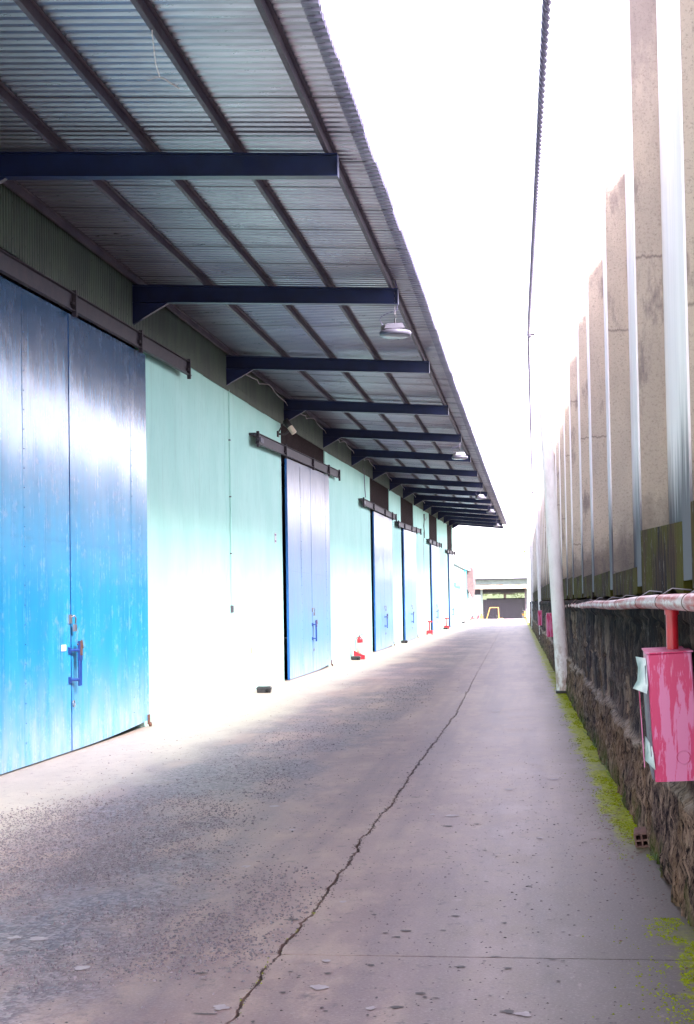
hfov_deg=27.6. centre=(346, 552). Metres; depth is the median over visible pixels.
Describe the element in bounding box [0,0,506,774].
warehouse
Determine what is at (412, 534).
door leaf
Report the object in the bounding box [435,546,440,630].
door leaf
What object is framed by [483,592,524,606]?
hills
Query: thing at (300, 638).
door leaf
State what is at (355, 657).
bait box
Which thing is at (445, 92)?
sky
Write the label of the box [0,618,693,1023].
pavement
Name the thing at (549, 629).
hose cabinet
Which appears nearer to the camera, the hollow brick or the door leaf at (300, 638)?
the hollow brick
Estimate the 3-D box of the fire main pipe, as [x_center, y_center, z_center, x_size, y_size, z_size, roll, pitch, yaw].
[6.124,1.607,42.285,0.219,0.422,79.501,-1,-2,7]
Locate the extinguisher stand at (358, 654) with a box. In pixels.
[354,650,364,658]
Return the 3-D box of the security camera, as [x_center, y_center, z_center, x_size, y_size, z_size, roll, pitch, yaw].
[-1.289,-2.641,29.911,0.435,0.402,0.195,0,-2,-13]
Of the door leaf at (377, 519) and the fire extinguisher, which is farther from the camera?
the door leaf at (377, 519)
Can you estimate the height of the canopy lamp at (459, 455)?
0.647 m
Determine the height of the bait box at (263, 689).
0.114 m
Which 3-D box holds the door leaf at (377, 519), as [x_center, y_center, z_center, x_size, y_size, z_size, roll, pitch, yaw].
[1.175,0.995,49.161,0.156,4.762,3.244,-1,-2,7]
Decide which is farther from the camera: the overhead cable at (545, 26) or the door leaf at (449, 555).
the door leaf at (449, 555)
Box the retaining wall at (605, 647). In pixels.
[529,597,693,926]
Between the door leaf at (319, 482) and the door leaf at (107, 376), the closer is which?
the door leaf at (107, 376)
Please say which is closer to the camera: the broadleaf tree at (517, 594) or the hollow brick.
the hollow brick
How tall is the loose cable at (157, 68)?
0.845 m
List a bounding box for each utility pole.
[525,541,529,623]
[528,296,568,693]
[529,522,532,628]
[531,476,541,642]
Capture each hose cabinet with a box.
[538,610,541,624]
[546,613,552,636]
[633,646,693,781]
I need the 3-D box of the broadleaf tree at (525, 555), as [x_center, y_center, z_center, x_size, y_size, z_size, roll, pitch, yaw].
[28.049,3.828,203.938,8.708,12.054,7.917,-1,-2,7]
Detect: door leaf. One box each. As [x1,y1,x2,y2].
[0,276,83,774]
[67,313,151,750]
[284,458,317,679]
[310,468,332,671]
[372,511,387,650]
[383,516,394,647]
[403,529,413,640]
[410,531,418,638]
[430,544,438,632]
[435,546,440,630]
[448,554,453,626]
[451,554,454,625]
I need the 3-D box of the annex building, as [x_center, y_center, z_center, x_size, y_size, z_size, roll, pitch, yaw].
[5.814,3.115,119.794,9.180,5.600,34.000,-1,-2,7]
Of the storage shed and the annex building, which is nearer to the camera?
the annex building
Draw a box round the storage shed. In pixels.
[454,558,530,618]
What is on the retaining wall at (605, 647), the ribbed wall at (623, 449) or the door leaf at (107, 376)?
the ribbed wall at (623, 449)
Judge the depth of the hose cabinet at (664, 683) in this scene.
6.85 m
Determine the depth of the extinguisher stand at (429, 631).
72.03 m
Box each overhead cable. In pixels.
[527,0,551,336]
[527,337,532,482]
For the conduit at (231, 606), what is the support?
attached to the warehouse
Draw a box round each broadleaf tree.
[494,552,526,597]
[516,539,529,593]
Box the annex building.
[454,561,475,623]
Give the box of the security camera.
[277,418,296,436]
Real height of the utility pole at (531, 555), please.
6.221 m
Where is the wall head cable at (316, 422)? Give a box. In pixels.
[246,374,424,502]
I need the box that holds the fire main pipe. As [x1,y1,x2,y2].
[565,588,693,648]
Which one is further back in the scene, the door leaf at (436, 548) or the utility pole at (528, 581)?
the utility pole at (528, 581)
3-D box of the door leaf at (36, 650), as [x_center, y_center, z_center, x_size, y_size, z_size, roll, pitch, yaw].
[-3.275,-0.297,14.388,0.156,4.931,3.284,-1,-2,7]
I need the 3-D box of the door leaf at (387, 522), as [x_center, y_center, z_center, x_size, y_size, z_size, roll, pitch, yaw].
[1.543,1.082,52.280,0.095,4.814,3.288,-1,-2,7]
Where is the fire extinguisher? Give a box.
[355,634,362,653]
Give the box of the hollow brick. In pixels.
[634,827,648,847]
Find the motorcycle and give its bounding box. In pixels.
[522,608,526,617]
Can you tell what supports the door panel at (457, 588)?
in the annex building
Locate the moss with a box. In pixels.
[542,653,693,1023]
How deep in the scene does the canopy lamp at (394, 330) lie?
18.35 m
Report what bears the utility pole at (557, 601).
on the pavement
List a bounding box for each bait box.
[256,686,271,692]
[351,656,360,659]
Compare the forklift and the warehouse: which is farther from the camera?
the forklift
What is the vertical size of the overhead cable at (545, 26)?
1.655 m
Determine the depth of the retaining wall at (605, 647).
10.85 m
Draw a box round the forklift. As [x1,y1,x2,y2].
[479,607,502,618]
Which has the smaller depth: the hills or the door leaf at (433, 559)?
the door leaf at (433, 559)
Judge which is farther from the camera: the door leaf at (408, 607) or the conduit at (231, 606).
the door leaf at (408, 607)
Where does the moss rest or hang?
on the pavement
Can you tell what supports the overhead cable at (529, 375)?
attached to the utility pole at (557, 601)
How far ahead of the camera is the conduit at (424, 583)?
71.16 m
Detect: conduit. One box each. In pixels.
[228,390,233,612]
[423,532,424,605]
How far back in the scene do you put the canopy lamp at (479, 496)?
53.45 m
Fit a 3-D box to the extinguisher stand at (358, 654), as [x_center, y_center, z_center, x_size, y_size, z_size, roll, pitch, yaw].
[0.364,2.983,41.209,0.320,0.260,0.200,-1,-2,7]
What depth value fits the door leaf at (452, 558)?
97.22 m
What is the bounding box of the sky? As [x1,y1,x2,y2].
[321,0,626,558]
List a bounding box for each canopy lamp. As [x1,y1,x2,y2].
[379,292,410,338]
[452,436,467,459]
[475,491,485,498]
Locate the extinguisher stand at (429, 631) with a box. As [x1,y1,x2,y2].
[426,621,432,634]
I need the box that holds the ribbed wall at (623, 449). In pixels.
[530,0,693,600]
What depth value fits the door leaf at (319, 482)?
35.14 m
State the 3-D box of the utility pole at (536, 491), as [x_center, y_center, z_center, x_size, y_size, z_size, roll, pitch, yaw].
[7.351,0.284,54.228,0.441,6.422,0.270,-1,-2,7]
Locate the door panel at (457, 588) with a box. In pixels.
[455,587,460,622]
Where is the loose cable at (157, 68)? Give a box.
[147,30,179,88]
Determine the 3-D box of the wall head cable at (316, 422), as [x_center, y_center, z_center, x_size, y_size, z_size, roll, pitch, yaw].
[0.983,-2.928,48.093,0.076,0.851,47.002,-1,-2,7]

